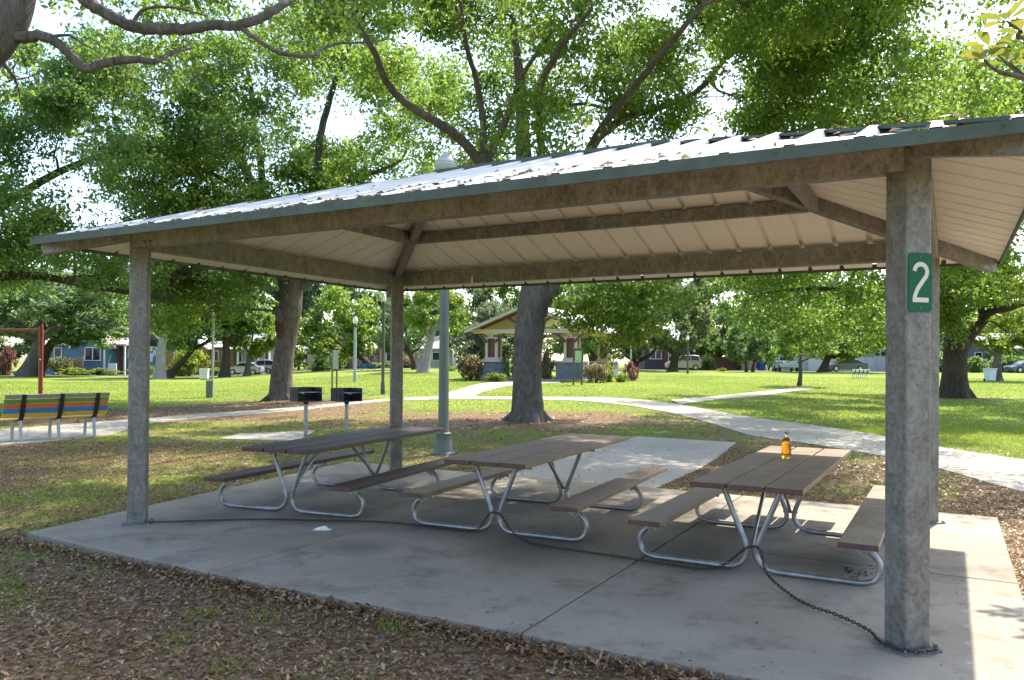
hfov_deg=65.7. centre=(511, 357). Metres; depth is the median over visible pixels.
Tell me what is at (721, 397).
path
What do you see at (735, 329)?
tree
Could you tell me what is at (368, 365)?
park bench
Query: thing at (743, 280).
tall tree
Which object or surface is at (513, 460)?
picnic table
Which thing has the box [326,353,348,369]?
bush
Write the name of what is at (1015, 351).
oak tree
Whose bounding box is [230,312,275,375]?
round tree
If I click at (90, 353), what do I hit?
window
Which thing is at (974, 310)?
tall tree
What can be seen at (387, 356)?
window
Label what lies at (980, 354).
window
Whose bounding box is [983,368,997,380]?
litter bin
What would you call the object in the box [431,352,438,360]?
window
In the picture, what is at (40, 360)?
swing frame
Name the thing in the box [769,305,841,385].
slender tree
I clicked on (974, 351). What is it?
house
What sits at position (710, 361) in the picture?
bush
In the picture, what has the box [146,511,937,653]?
chain
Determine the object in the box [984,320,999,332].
tree
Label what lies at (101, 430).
path
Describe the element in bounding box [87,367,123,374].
bush
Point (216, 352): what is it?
window
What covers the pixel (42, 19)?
sky
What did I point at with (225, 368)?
oak tree
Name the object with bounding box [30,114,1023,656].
picnic shelter
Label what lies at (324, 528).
paper napkin
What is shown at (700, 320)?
oak tree
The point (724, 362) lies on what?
fence
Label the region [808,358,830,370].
door
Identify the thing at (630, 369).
bush
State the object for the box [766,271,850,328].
tall tree
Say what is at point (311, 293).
tall tree
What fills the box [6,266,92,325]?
tall tree
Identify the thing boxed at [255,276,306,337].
tall tree
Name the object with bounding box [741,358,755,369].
fence
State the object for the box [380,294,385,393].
street lamp
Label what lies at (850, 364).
parked car
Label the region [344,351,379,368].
house
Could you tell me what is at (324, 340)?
oak tree
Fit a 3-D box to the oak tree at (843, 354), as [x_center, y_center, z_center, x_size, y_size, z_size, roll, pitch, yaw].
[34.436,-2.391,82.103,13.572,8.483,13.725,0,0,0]
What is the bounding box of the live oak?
[0,12,305,324]
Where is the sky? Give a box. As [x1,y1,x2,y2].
[0,0,1023,365]
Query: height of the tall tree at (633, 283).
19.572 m
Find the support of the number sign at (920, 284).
attached to the picnic shelter
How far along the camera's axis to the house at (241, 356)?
101.00 m
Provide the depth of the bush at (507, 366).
52.93 m
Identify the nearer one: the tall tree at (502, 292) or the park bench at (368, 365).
the park bench at (368, 365)
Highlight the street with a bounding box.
[10,368,1016,376]
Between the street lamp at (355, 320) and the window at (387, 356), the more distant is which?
the window at (387, 356)
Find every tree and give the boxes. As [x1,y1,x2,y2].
[0,0,391,104]
[0,260,22,338]
[0,265,128,376]
[0,312,30,364]
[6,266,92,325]
[15,317,77,352]
[18,292,128,375]
[56,0,511,401]
[57,256,154,333]
[99,315,128,325]
[114,264,209,378]
[150,297,248,377]
[187,270,270,376]
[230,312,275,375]
[252,0,1023,422]
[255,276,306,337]
[294,319,309,369]
[297,284,385,368]
[300,283,370,334]
[330,320,374,357]
[357,289,452,328]
[370,292,437,369]
[372,322,413,357]
[404,289,469,371]
[414,287,509,365]
[432,288,515,363]
[434,314,469,354]
[464,320,513,359]
[490,286,558,308]
[508,323,565,356]
[543,277,623,364]
[550,283,611,328]
[591,280,664,322]
[611,282,676,369]
[644,282,720,371]
[664,272,736,326]
[686,289,776,365]
[694,28,1023,398]
[704,275,791,368]
[716,320,774,353]
[721,318,765,371]
[738,325,778,371]
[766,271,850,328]
[766,321,781,351]
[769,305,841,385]
[774,295,885,371]
[831,318,876,356]
[841,270,885,326]
[881,321,943,352]
[958,0,1023,79]
[960,279,1023,326]
[962,302,1023,380]
[982,319,1023,371]
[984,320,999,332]
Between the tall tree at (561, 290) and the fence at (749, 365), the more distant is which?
the tall tree at (561, 290)
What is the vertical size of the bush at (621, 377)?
0.864 m
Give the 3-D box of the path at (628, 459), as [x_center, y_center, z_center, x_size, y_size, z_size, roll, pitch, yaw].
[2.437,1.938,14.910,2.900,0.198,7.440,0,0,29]
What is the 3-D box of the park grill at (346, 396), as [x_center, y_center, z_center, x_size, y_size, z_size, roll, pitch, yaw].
[-3.712,1.298,18.122,0.674,1.193,0.560,0,-1,38]
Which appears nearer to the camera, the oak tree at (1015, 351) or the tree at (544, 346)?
the oak tree at (1015, 351)
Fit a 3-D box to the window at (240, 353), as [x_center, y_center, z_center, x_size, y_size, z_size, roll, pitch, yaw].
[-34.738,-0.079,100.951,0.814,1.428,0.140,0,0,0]
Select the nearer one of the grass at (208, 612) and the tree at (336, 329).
the grass at (208, 612)
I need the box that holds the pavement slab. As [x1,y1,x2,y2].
[28,462,1023,679]
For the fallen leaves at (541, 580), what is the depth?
6.08 m
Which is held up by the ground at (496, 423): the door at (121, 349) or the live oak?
the live oak
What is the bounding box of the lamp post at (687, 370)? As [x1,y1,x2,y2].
[686,335,689,373]
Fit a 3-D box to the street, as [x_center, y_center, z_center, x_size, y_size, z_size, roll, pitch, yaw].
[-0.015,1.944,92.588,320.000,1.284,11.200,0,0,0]
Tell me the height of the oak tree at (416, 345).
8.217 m
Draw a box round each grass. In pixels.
[0,373,1023,434]
[0,574,425,679]
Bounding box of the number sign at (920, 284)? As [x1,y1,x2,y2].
[908,252,931,311]
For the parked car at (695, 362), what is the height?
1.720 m
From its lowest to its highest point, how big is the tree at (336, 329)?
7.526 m
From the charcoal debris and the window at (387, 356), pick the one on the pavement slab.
the charcoal debris
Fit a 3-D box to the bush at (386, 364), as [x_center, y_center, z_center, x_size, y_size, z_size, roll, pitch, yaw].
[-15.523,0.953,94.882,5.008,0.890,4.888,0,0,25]
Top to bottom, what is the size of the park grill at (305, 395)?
1.245 m
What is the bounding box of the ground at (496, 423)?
[0,361,1023,679]
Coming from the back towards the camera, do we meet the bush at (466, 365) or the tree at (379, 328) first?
the tree at (379, 328)
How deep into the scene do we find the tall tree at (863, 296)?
119.21 m
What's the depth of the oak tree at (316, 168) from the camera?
32.20 m
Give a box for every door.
[119,347,123,373]
[663,351,666,369]
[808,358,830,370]
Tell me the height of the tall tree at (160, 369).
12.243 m
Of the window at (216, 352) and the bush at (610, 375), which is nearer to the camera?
the bush at (610, 375)
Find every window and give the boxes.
[53,347,61,358]
[84,347,100,360]
[214,350,218,361]
[236,351,241,361]
[264,350,271,359]
[385,353,389,361]
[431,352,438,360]
[649,350,661,358]
[873,350,880,356]
[974,352,982,358]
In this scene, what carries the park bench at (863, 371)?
on the ground at (496, 423)
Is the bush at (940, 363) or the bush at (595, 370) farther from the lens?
the bush at (940, 363)
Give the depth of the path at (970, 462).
19.04 m
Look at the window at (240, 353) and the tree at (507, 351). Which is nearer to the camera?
the window at (240, 353)
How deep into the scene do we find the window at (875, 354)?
107.00 m
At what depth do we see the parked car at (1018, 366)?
87.42 m
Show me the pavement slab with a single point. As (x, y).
(595, 598)
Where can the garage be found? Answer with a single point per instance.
(813, 364)
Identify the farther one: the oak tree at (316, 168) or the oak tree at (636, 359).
the oak tree at (636, 359)
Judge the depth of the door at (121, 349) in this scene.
98.52 m
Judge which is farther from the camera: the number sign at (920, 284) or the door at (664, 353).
the door at (664, 353)
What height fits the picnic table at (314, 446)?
0.744 m
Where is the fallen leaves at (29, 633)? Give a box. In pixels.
[0,441,1023,679]
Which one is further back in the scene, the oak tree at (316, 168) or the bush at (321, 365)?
the bush at (321, 365)
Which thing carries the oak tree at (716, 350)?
on the ground at (496, 423)
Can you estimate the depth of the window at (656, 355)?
96.97 m
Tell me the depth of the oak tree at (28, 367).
80.63 m
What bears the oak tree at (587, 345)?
on the ground at (496, 423)
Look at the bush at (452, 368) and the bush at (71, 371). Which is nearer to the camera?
the bush at (452, 368)
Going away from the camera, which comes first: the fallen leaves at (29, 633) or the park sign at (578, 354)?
the fallen leaves at (29, 633)
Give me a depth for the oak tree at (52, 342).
83.65 m
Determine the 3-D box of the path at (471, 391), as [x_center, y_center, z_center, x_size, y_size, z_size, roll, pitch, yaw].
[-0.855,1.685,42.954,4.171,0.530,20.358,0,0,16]
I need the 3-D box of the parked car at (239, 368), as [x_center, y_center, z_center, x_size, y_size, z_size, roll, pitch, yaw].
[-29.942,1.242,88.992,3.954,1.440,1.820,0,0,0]
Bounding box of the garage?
[781,352,833,370]
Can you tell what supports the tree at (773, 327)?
on the ground at (496, 423)
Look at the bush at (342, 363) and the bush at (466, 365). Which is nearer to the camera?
the bush at (466, 365)
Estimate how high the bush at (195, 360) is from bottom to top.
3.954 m
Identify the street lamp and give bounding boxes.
[353,317,357,381]
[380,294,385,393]
[431,151,456,455]
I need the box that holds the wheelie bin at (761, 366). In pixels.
[757,360,766,370]
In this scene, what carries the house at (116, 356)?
on the ground at (496, 423)
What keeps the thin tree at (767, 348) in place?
on the ground at (496, 423)
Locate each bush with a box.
[0,345,19,374]
[46,355,74,374]
[55,366,95,374]
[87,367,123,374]
[125,365,154,375]
[166,362,185,374]
[171,349,211,375]
[205,367,219,375]
[296,356,333,370]
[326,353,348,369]
[373,362,389,367]
[403,356,410,367]
[449,365,456,370]
[455,353,486,380]
[484,371,507,381]
[501,353,512,378]
[542,351,554,378]
[583,361,611,382]
[605,359,614,381]
[614,372,630,381]
[622,360,639,379]
[700,354,715,369]
[763,352,776,369]
[939,349,942,371]
[968,356,989,372]
[986,353,1023,372]
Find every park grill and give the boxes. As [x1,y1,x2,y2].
[290,387,324,437]
[331,388,366,431]
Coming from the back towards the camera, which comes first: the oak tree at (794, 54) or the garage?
the garage
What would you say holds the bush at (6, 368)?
on the ground at (496, 423)
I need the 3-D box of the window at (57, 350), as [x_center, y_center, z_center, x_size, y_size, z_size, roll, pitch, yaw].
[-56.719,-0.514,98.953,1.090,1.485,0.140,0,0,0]
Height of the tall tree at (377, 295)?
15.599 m
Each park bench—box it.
[0,392,109,440]
[358,364,375,370]
[852,369,869,377]
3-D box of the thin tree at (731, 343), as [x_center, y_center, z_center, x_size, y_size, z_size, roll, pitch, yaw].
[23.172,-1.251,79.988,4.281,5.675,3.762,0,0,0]
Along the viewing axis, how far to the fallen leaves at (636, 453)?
16.58 m
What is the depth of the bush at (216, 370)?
89.40 m
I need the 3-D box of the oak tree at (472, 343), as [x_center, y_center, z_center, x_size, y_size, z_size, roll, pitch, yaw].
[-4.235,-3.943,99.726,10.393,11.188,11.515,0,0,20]
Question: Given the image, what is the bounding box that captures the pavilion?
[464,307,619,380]
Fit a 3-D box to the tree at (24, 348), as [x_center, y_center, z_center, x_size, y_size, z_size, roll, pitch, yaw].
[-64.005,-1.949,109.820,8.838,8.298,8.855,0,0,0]
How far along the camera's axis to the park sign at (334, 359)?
41.42 m
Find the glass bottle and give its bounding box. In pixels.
[781,431,791,458]
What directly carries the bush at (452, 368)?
on the ground at (496, 423)
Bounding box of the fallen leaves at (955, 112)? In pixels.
[123,110,977,225]
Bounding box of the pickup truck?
[773,355,798,371]
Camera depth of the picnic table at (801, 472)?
6.86 m
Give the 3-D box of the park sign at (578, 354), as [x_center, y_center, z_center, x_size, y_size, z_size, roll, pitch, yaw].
[3.846,0.539,46.126,0.629,2.155,0.103,0,0,8]
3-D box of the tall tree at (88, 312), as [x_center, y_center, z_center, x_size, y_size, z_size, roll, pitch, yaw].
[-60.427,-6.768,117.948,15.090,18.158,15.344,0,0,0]
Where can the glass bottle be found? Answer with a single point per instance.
(786, 444)
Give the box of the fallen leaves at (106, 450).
[0,392,1005,453]
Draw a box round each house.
[44,332,157,374]
[155,334,235,374]
[230,332,296,372]
[304,335,348,369]
[375,335,459,367]
[638,330,693,369]
[854,329,885,356]
[939,333,1023,371]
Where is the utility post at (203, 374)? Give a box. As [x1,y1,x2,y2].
[199,301,214,397]
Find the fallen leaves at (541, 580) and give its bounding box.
[32,473,1001,679]
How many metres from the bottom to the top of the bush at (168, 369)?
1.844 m
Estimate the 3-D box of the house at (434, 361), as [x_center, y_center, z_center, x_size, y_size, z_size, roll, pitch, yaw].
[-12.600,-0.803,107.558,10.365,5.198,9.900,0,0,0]
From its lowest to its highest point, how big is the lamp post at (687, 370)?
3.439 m
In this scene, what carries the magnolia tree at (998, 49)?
on the ground at (496, 423)
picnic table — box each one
[204,426,461,517]
[399,433,666,541]
[628,446,884,585]
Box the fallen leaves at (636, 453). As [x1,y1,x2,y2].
[26,413,1023,484]
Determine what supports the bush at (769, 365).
on the ground at (496, 423)
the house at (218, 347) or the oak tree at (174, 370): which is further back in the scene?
the house at (218, 347)
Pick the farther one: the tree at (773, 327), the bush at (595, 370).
the tree at (773, 327)
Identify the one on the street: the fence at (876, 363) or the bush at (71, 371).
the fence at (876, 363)
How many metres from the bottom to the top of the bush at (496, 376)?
0.778 m
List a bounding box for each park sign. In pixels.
[331,351,338,387]
[573,348,583,384]
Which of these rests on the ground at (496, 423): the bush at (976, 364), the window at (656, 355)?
the bush at (976, 364)
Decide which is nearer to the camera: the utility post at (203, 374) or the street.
the utility post at (203, 374)
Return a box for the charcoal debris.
[832,562,884,584]
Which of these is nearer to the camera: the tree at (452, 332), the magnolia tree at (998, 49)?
the magnolia tree at (998, 49)
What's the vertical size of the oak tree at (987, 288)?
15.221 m
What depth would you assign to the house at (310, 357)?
104.00 m
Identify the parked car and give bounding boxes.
[230,362,264,374]
[254,360,272,373]
[665,355,701,369]
[828,359,867,371]
[1003,360,1023,372]
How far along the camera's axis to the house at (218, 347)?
100.34 m
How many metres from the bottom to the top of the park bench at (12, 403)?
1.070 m
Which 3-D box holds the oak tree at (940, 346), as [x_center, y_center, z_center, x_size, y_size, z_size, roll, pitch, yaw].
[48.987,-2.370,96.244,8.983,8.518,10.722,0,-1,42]
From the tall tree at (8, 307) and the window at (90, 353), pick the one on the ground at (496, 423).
the tall tree at (8, 307)
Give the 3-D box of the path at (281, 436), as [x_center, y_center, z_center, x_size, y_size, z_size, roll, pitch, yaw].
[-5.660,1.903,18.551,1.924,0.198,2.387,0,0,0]
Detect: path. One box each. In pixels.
[0,398,389,444]
[218,430,315,440]
[404,396,1023,492]
[436,380,559,398]
[510,436,734,487]
[670,387,813,404]
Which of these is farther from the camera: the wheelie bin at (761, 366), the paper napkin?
the wheelie bin at (761, 366)
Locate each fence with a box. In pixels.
[70,356,83,370]
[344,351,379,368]
[698,357,740,369]
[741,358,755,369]
[834,357,885,370]
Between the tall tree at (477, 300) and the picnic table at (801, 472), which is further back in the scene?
the tall tree at (477, 300)
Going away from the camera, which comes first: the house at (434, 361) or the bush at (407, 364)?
the bush at (407, 364)
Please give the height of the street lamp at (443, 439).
5.859 m
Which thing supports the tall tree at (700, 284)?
on the ground at (496, 423)
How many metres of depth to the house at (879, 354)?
106.99 m
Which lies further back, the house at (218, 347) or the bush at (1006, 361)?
the house at (218, 347)
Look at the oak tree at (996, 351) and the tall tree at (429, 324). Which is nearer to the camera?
the oak tree at (996, 351)
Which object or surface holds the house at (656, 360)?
on the ground at (496, 423)
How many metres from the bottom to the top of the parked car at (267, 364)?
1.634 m
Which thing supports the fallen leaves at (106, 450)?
on the ground at (496, 423)
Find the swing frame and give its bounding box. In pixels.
[0,326,43,398]
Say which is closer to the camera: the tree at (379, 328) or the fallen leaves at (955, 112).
the fallen leaves at (955, 112)
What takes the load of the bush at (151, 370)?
on the ground at (496, 423)
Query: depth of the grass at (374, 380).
37.72 m
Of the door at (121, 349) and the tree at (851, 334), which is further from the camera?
the tree at (851, 334)
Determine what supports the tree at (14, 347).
on the ground at (496, 423)
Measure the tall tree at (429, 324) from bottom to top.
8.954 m
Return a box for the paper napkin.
[313,526,331,530]
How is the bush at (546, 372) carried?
on the ground at (496, 423)
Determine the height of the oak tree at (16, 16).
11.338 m
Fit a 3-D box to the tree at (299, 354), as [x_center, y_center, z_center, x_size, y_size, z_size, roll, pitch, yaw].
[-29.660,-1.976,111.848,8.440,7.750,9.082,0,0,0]
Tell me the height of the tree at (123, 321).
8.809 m
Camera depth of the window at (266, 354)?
100.98 m
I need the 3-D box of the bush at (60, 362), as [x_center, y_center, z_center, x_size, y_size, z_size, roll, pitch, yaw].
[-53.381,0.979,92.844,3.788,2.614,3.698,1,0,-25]
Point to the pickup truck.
(783, 363)

